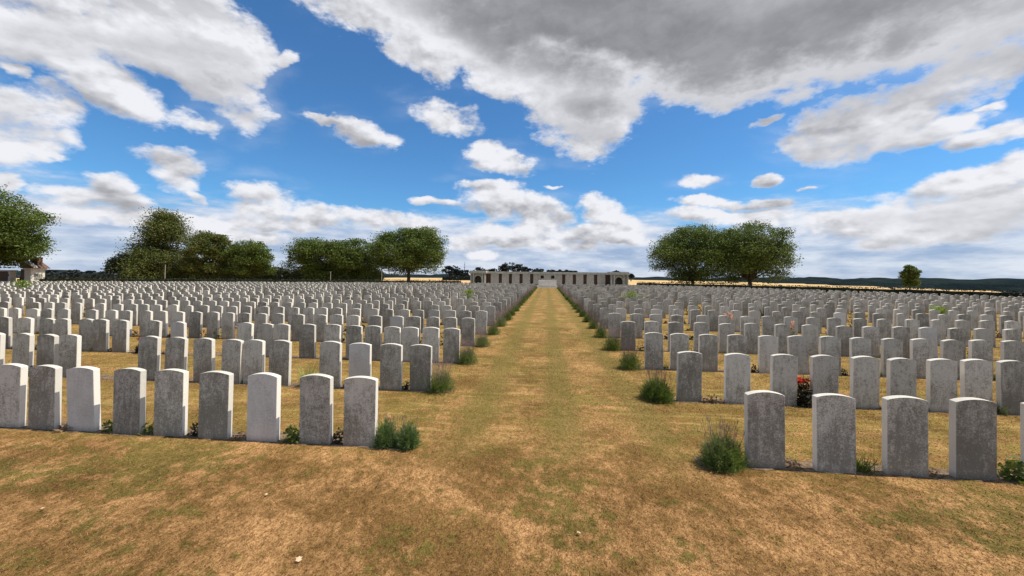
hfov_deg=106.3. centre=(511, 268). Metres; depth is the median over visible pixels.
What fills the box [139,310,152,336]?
headstone
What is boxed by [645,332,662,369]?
headstone
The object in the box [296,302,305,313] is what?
headstone
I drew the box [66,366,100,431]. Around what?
headstone
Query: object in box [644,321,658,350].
headstone
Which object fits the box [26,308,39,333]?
headstone
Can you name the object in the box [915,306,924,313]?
headstone
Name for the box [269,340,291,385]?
headstone
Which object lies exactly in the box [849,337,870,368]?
headstone
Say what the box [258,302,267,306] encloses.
headstone
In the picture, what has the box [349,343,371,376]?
headstone
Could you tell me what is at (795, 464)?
border plant
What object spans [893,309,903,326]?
headstone
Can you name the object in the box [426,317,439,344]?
headstone
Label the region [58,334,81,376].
headstone
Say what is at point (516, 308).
lavender bush
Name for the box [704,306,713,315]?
headstone
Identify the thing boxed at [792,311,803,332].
headstone
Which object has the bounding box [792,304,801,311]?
headstone
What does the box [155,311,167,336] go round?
headstone
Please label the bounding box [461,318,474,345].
headstone
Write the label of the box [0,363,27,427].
headstone
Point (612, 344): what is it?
lavender bush
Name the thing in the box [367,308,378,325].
headstone
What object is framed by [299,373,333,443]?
headstone
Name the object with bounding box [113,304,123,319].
headstone
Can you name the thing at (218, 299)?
headstone
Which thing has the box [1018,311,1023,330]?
headstone
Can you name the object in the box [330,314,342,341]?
headstone
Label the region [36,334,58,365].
headstone
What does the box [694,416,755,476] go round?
lavender bush
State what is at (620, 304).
headstone
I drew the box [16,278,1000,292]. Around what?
ground
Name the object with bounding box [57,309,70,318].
headstone
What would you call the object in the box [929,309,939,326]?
headstone
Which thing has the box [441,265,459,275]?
broadleaf tree
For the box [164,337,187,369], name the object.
headstone
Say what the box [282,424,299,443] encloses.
border plant
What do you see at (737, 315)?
headstone
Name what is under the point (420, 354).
headstone
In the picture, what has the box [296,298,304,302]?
headstone
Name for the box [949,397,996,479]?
headstone
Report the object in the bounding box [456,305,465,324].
headstone
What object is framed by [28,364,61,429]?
headstone
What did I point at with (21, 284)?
shrub
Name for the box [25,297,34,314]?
headstone
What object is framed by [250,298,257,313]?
headstone
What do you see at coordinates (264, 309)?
headstone
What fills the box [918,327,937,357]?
headstone
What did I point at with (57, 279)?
hedge
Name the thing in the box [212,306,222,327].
headstone
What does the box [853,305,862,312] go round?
headstone
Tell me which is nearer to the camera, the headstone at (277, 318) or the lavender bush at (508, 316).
the headstone at (277, 318)
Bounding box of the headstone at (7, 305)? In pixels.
[0,302,10,316]
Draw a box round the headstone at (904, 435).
[882,395,928,476]
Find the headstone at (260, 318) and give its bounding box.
[254,313,267,338]
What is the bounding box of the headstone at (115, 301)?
[111,299,120,309]
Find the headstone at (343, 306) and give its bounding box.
[337,303,346,322]
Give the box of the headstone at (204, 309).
[198,305,209,326]
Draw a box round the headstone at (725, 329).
[718,323,734,352]
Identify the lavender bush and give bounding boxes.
[370,413,422,451]
[423,355,455,394]
[455,336,478,364]
[475,327,490,346]
[486,318,500,334]
[494,310,507,326]
[500,306,513,319]
[507,304,516,315]
[511,300,519,310]
[572,299,581,309]
[575,302,583,312]
[578,305,587,316]
[582,309,594,321]
[587,314,600,328]
[593,319,608,337]
[601,325,623,350]
[617,342,643,370]
[637,364,676,404]
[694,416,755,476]
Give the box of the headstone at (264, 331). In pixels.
[257,323,273,356]
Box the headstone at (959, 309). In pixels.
[952,307,961,313]
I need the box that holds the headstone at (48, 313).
[41,308,54,318]
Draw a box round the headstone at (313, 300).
[309,299,317,302]
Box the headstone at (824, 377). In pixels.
[810,355,838,404]
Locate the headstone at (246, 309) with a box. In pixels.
[240,306,251,321]
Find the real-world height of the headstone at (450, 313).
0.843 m
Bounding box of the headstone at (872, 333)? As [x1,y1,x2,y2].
[862,326,879,356]
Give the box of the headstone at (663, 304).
[657,302,665,318]
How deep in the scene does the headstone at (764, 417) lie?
4.11 m
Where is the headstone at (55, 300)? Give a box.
[49,298,58,315]
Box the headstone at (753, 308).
[749,307,758,310]
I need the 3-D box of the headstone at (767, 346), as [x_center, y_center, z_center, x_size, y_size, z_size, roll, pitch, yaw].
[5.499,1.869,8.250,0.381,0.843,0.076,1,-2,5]
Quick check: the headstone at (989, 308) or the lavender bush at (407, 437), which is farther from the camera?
the headstone at (989, 308)
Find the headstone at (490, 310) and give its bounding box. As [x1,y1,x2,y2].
[485,306,494,325]
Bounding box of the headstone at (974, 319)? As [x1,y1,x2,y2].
[966,311,978,329]
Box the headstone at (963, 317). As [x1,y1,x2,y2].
[957,314,970,336]
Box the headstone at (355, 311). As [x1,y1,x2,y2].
[350,308,360,325]
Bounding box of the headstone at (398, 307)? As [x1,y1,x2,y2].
[395,304,403,315]
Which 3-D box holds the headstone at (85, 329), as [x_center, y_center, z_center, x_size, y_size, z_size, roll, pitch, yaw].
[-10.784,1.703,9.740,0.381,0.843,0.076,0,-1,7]
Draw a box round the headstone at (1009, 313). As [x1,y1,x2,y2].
[1002,311,1014,320]
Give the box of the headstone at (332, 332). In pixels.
[324,324,340,341]
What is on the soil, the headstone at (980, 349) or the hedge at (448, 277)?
the headstone at (980, 349)
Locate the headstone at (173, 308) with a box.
[168,304,178,326]
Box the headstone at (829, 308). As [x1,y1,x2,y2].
[823,305,832,317]
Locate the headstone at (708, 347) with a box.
[698,334,717,371]
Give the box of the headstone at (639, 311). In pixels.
[634,309,644,329]
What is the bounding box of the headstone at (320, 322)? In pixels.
[314,315,326,341]
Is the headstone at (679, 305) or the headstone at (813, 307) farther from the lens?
the headstone at (679, 305)
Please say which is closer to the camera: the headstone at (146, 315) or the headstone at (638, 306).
the headstone at (146, 315)
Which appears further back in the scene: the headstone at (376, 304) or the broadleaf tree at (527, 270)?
the broadleaf tree at (527, 270)
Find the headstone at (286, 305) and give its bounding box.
[283,302,291,320]
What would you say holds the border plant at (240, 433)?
on the soil
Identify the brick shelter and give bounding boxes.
[0,257,50,280]
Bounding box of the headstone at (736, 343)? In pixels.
[727,334,746,354]
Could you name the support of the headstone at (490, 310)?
on the soil
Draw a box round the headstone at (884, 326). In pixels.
[876,319,891,344]
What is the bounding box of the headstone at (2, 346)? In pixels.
[0,333,5,364]
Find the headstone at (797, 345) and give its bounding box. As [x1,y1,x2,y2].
[787,335,809,374]
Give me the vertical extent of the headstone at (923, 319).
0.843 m
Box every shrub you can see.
[9,280,35,288]
[462,289,477,298]
[621,290,647,299]
[756,301,773,320]
[930,304,947,313]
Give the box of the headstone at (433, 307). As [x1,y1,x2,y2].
[429,305,438,310]
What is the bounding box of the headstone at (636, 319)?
[630,314,642,338]
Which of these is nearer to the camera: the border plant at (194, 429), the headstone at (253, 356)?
the border plant at (194, 429)
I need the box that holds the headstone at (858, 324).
[852,318,866,336]
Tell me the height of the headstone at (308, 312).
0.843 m
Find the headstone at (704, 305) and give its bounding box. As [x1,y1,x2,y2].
[702,303,710,314]
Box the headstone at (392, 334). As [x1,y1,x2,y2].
[384,326,400,344]
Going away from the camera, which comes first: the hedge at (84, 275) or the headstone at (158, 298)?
the headstone at (158, 298)
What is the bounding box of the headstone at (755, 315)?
[749,311,759,323]
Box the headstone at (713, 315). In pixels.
[708,310,718,330]
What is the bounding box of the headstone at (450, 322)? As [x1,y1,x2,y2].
[444,317,456,328]
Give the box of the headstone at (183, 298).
[179,297,187,310]
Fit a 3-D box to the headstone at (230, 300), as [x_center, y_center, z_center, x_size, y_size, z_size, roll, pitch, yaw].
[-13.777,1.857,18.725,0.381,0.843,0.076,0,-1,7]
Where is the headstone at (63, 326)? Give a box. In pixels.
[55,318,70,335]
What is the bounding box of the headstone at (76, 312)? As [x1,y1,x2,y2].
[71,303,82,323]
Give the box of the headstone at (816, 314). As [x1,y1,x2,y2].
[810,312,821,333]
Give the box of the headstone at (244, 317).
[237,313,250,325]
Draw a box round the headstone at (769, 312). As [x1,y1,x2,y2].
[764,307,774,315]
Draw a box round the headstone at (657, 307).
[653,305,662,323]
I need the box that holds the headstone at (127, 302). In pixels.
[123,299,132,309]
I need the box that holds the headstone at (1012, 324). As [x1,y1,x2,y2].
[1004,321,1020,329]
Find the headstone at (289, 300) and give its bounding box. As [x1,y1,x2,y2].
[285,298,292,306]
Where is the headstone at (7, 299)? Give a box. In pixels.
[2,297,11,302]
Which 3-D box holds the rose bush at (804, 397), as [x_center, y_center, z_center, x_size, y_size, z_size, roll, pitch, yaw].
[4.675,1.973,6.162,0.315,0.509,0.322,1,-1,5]
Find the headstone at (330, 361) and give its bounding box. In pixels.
[319,341,341,387]
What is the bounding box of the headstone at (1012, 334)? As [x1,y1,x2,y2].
[1002,329,1021,341]
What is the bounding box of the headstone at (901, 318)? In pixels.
[896,313,908,326]
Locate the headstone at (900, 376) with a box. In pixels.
[886,357,915,396]
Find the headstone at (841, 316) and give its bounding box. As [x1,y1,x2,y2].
[833,312,845,325]
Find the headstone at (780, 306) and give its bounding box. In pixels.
[778,304,786,311]
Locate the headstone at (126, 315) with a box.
[119,310,132,336]
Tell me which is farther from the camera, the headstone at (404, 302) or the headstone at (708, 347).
the headstone at (404, 302)
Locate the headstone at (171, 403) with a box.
[153,369,188,435]
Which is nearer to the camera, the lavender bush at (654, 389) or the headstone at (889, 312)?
the lavender bush at (654, 389)
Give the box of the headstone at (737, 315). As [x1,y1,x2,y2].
[731,310,741,331]
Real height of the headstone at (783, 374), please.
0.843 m
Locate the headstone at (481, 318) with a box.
[475,310,486,333]
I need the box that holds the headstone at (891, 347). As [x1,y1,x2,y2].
[881,338,902,376]
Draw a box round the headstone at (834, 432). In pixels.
[812,393,855,473]
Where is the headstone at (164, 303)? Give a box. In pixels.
[158,300,167,310]
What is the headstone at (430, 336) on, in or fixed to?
on the soil
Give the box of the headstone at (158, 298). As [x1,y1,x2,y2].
[155,296,162,303]
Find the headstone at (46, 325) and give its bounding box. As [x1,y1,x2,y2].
[39,318,55,334]
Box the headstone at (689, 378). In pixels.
[676,351,701,401]
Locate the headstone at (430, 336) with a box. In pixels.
[422,327,439,361]
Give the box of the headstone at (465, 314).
[460,311,470,333]
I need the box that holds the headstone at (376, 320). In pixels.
[369,315,381,326]
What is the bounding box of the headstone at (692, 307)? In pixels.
[688,305,697,323]
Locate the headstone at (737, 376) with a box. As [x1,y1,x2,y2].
[724,353,750,403]
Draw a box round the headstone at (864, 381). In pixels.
[850,356,879,408]
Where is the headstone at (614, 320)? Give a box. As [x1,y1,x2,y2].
[609,313,620,337]
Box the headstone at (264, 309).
[258,306,269,322]
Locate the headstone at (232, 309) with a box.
[226,306,237,327]
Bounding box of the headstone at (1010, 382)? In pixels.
[995,360,1023,414]
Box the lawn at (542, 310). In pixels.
[0,288,1023,575]
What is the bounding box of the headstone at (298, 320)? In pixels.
[291,314,304,340]
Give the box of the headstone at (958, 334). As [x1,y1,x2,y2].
[947,328,965,358]
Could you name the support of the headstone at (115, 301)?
on the soil
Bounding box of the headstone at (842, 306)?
[837,305,846,308]
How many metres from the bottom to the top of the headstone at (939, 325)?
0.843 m
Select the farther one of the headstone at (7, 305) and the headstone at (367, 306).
the headstone at (367, 306)
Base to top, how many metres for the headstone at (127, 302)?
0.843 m
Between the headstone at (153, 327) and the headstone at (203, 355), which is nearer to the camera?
the headstone at (203, 355)
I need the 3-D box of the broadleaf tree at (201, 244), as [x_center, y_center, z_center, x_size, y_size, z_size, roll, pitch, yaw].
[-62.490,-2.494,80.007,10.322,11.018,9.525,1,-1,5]
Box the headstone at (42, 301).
[37,298,46,308]
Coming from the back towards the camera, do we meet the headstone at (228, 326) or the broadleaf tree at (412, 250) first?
the broadleaf tree at (412, 250)
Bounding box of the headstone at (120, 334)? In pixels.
[112,320,129,351]
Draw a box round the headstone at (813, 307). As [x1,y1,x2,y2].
[810,304,818,311]
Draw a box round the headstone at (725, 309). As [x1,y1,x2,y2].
[720,306,729,315]
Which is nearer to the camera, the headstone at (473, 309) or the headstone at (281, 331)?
the headstone at (281, 331)
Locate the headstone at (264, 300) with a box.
[260,298,268,306]
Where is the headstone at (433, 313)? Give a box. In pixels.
[428,310,439,317]
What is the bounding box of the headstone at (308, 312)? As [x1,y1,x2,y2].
[303,307,313,323]
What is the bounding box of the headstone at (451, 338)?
[443,328,459,362]
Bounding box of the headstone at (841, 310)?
[835,308,846,321]
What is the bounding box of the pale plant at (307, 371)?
[288,360,318,382]
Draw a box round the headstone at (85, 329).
[79,319,93,350]
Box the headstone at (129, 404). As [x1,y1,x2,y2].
[113,367,146,434]
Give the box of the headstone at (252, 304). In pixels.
[246,301,255,320]
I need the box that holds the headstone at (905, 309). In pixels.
[899,306,908,313]
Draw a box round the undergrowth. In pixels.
[24,291,1000,357]
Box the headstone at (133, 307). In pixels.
[127,304,137,325]
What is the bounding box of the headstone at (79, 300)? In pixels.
[74,298,84,316]
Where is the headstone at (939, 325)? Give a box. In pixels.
[930,319,945,345]
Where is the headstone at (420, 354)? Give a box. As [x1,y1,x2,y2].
[410,344,431,391]
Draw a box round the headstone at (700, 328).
[693,322,708,351]
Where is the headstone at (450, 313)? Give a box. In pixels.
[445,310,455,317]
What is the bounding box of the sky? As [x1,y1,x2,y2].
[0,0,1023,279]
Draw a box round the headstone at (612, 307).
[608,304,617,312]
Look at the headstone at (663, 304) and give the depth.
18.93 m
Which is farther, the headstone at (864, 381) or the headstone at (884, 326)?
the headstone at (884, 326)
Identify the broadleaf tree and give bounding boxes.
[0,182,61,267]
[45,270,58,274]
[99,249,174,279]
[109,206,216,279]
[175,230,233,279]
[217,239,279,279]
[279,237,340,279]
[318,238,386,280]
[366,226,448,280]
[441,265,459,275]
[456,270,469,276]
[473,267,486,270]
[497,262,524,271]
[521,267,532,271]
[532,268,543,271]
[646,222,741,283]
[702,220,803,284]
[897,264,922,287]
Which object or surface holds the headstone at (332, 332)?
on the soil
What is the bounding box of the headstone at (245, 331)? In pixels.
[237,322,253,340]
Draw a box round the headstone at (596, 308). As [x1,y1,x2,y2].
[593,304,601,321]
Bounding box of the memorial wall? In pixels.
[469,271,629,285]
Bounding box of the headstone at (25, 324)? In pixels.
[16,317,34,333]
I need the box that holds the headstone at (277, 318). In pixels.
[271,313,284,324]
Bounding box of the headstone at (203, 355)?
[193,338,214,381]
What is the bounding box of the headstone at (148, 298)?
[144,296,152,303]
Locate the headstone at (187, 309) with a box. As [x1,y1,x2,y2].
[182,305,193,326]
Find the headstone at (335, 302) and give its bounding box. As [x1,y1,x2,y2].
[331,299,339,307]
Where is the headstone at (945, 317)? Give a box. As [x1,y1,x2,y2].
[937,314,950,336]
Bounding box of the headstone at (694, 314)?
[690,310,700,330]
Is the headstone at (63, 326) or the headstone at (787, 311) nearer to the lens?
the headstone at (63, 326)
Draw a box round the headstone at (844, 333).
[835,326,852,356]
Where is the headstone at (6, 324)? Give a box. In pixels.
[0,317,12,348]
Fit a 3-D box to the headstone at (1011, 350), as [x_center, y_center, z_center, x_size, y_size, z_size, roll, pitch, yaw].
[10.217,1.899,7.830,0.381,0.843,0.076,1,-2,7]
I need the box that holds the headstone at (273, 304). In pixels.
[270,302,278,320]
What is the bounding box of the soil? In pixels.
[0,304,1023,483]
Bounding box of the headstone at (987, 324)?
[978,320,995,347]
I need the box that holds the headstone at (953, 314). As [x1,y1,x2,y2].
[948,310,958,327]
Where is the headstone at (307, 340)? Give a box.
[299,324,315,358]
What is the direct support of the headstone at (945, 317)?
on the soil
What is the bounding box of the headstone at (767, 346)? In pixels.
[758,335,777,372]
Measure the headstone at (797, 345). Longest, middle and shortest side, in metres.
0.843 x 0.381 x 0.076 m
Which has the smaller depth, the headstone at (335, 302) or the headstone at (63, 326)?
the headstone at (63, 326)
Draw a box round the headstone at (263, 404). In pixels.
[247,372,280,441]
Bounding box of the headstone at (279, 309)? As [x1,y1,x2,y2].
[274,306,284,313]
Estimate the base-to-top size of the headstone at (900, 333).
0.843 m
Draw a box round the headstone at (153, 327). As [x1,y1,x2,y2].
[144,320,161,339]
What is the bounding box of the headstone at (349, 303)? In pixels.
[344,300,352,315]
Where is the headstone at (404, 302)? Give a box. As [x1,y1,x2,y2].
[399,300,407,308]
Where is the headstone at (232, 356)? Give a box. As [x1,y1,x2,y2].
[221,339,243,383]
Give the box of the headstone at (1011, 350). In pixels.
[1000,340,1023,361]
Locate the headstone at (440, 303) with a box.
[437,301,444,318]
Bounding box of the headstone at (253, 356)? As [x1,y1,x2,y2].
[243,339,265,383]
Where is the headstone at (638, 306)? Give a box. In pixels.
[634,305,642,308]
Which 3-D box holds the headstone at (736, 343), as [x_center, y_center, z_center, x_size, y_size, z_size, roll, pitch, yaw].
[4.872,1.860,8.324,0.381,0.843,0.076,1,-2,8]
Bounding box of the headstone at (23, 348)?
[12,333,34,374]
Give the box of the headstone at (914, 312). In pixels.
[911,309,922,318]
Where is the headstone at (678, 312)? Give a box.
[673,309,683,330]
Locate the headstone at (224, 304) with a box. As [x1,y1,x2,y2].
[219,301,228,312]
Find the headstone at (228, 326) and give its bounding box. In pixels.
[221,312,234,338]
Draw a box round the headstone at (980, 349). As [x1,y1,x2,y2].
[968,339,992,375]
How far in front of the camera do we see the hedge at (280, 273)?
96.29 m
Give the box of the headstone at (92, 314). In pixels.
[85,309,98,319]
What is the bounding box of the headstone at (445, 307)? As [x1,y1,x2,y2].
[441,305,451,324]
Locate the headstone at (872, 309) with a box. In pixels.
[868,305,877,322]
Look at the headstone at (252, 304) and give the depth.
16.26 m
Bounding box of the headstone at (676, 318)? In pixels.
[671,315,682,322]
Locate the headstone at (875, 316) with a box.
[872,313,884,326]
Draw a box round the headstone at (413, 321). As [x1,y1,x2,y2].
[407,316,420,343]
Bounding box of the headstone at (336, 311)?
[331,308,341,314]
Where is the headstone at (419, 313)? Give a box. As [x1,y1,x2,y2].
[413,310,423,332]
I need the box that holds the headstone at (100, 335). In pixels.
[92,319,109,351]
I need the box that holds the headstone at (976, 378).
[960,359,992,401]
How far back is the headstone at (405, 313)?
13.41 m
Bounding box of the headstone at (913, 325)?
[905,319,919,338]
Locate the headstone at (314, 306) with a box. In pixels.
[308,303,317,314]
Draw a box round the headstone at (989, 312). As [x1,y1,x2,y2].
[984,310,996,330]
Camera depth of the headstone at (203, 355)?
7.06 m
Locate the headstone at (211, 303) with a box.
[207,301,216,311]
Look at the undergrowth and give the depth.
13.62 m
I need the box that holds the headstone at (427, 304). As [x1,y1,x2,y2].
[424,301,432,317]
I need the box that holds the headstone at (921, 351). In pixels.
[910,338,932,377]
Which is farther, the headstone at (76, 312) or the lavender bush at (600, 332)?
the headstone at (76, 312)
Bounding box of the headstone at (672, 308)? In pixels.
[669,305,677,321]
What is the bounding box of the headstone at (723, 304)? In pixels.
[719,303,727,315]
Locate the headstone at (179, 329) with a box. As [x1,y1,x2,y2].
[170,321,186,337]
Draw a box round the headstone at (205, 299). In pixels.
[203,297,210,304]
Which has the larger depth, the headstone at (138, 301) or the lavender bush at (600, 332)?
the headstone at (138, 301)
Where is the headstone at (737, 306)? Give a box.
[733,303,741,310]
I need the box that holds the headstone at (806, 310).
[799,307,809,324]
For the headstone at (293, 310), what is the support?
on the soil
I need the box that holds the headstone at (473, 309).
[470,306,479,325]
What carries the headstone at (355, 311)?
on the soil
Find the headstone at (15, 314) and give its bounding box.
[8,308,21,332]
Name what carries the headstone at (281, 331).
on the soil
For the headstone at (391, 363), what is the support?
on the soil
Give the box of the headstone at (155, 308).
[151,304,161,319]
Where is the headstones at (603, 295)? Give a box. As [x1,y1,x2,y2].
[0,281,1023,476]
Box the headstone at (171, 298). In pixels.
[168,297,175,304]
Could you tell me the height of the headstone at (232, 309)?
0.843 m
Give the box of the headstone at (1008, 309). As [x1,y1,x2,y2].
[1003,308,1013,311]
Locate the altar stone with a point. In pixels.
(547, 283)
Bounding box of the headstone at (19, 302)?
[15,297,23,314]
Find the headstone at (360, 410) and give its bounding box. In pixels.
[343,376,377,445]
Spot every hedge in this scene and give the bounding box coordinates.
[17,271,120,278]
[17,277,460,283]
[104,260,383,280]
[442,275,469,279]
[636,282,1023,298]
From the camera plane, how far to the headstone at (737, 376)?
6.21 m
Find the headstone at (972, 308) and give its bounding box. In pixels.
[967,307,977,310]
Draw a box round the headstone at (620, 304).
[616,301,623,307]
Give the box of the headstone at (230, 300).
[225,298,233,305]
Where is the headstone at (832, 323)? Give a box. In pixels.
[827,318,840,336]
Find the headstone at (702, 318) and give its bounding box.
[696,315,708,323]
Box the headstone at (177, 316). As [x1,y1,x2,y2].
[172,311,184,321]
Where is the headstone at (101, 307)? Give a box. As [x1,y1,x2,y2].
[95,303,105,318]
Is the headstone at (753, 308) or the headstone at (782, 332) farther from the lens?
the headstone at (753, 308)
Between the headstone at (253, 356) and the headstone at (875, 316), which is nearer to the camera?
the headstone at (253, 356)
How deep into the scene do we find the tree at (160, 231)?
79.73 m
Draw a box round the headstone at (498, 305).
[493,302,501,319]
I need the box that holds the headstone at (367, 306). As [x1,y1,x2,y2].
[363,303,372,322]
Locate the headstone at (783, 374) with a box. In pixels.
[770,354,797,405]
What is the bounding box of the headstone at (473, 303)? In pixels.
[469,302,477,310]
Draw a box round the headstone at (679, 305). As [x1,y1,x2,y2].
[675,302,682,309]
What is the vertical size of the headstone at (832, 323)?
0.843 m
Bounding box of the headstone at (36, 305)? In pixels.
[29,302,40,318]
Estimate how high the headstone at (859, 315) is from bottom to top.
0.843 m
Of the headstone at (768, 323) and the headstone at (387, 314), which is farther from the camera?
the headstone at (387, 314)
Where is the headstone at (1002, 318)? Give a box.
[999,315,1012,337]
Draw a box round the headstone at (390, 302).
[385,300,392,309]
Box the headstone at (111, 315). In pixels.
[105,310,117,335]
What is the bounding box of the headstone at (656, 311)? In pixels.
[651,309,661,314]
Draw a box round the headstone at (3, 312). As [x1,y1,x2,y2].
[0,308,6,316]
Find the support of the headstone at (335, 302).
on the soil
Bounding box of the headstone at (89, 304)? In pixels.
[85,299,94,309]
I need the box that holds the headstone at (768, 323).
[761,316,774,335]
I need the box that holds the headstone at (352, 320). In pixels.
[346,315,359,326]
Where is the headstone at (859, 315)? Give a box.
[853,312,865,318]
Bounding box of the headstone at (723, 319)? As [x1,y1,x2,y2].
[718,315,730,339]
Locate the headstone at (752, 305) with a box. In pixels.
[748,303,756,315]
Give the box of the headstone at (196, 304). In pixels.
[193,301,201,311]
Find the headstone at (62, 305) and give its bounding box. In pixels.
[55,302,66,318]
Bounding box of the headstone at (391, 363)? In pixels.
[380,343,402,390]
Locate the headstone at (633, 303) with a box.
[630,301,637,313]
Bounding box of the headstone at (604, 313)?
[600,308,609,328]
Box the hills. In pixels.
[16,270,1023,292]
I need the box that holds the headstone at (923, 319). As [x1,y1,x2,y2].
[915,313,928,326]
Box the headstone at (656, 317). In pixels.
[649,314,661,333]
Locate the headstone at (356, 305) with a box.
[352,303,360,308]
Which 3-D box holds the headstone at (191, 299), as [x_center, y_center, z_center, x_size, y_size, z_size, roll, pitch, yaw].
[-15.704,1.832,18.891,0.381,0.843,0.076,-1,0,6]
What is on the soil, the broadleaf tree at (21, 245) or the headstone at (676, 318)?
the headstone at (676, 318)
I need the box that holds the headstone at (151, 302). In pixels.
[147,300,156,310]
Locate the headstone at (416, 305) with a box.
[412,301,420,315]
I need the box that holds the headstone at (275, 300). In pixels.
[271,298,279,305]
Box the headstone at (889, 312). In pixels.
[882,306,891,319]
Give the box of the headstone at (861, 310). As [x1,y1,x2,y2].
[854,308,864,312]
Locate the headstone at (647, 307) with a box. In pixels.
[643,302,650,317]
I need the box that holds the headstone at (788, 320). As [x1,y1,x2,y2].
[784,316,797,334]
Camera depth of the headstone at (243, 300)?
18.63 m
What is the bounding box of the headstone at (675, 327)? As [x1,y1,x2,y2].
[668,322,682,350]
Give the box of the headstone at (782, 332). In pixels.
[774,324,790,353]
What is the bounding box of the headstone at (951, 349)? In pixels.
[940,339,963,378]
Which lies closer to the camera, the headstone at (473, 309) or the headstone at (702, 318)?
the headstone at (702, 318)
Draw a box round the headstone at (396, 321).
[390,316,403,343]
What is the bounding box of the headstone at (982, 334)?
[973,328,992,341]
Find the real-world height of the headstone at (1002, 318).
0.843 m
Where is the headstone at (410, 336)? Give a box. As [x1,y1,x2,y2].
[402,327,418,361]
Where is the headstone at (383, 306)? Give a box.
[379,304,388,315]
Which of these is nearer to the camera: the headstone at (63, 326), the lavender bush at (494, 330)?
the headstone at (63, 326)
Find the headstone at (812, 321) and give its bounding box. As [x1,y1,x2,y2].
[806,317,819,342]
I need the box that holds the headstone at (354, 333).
[345,325,362,359]
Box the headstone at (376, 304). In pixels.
[371,300,379,312]
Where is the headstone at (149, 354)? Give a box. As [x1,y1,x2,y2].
[138,336,160,379]
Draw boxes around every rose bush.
[134,337,139,353]
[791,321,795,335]
[795,377,812,407]
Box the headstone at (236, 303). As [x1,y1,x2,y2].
[231,301,240,313]
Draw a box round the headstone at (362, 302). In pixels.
[358,300,366,316]
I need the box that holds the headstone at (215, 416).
[198,370,233,438]
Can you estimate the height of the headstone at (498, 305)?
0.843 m
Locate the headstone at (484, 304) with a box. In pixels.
[482,302,490,310]
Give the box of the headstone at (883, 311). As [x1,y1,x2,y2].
[876,309,886,318]
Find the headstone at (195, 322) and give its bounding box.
[188,311,202,337]
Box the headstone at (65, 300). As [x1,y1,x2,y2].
[60,298,69,308]
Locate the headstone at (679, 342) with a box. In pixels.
[670,333,688,369]
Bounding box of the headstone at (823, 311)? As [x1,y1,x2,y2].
[816,308,826,326]
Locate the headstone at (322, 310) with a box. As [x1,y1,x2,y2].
[317,307,327,324]
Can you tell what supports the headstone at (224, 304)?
on the soil
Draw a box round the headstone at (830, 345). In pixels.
[819,336,840,375]
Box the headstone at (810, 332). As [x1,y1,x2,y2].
[801,325,818,354]
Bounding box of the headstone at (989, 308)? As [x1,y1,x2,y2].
[984,307,994,310]
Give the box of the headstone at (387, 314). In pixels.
[382,309,393,331]
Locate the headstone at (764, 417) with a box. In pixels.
[744,390,784,468]
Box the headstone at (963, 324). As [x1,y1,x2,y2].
[954,320,969,346]
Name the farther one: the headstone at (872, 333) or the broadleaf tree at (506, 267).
the broadleaf tree at (506, 267)
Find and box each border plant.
[53,423,72,432]
[101,419,112,432]
[138,421,153,435]
[187,423,197,436]
[232,431,246,440]
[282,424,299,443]
[332,427,342,443]
[402,381,409,389]
[702,393,723,403]
[751,364,757,372]
[785,458,807,472]
[841,368,847,374]
[856,450,883,476]
[928,467,945,478]
[995,401,1012,415]
[997,455,1023,484]
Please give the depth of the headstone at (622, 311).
14.85 m
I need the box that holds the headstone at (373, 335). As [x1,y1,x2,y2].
[365,325,381,360]
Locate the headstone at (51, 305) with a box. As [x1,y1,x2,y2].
[44,302,54,309]
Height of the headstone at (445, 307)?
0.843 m
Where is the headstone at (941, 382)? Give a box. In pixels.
[926,358,956,411]
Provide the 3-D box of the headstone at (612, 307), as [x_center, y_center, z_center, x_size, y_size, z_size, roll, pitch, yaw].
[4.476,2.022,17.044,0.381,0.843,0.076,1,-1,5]
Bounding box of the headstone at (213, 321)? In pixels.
[206,312,219,338]
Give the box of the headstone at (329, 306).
[323,303,332,321]
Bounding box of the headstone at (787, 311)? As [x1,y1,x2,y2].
[781,307,791,316]
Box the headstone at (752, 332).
[744,323,759,353]
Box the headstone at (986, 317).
[979,314,993,320]
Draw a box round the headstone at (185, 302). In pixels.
[181,300,189,310]
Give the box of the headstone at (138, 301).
[134,299,143,304]
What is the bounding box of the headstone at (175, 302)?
[170,300,179,306]
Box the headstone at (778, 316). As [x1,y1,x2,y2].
[772,311,783,323]
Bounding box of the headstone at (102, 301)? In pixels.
[97,299,106,306]
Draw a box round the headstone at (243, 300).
[239,297,247,305]
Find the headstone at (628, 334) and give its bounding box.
[621,321,635,350]
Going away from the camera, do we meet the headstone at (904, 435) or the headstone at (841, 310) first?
the headstone at (904, 435)
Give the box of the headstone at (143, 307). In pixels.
[138,304,149,325]
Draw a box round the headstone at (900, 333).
[891,326,909,357]
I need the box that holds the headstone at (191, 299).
[189,297,196,305]
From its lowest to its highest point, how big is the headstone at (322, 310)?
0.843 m
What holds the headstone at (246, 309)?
on the soil
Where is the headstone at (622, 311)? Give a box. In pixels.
[616,308,626,321]
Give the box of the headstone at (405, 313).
[399,309,409,327]
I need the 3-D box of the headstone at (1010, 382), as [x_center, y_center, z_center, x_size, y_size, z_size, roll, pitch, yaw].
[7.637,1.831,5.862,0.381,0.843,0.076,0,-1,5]
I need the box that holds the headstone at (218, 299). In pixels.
[215,297,222,305]
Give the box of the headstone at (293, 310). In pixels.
[288,307,299,329]
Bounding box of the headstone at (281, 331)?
[273,324,290,340]
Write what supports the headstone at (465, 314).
on the soil
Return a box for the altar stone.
[534,280,559,286]
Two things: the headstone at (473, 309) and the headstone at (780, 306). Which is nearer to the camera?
the headstone at (473, 309)
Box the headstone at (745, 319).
[740,316,753,335]

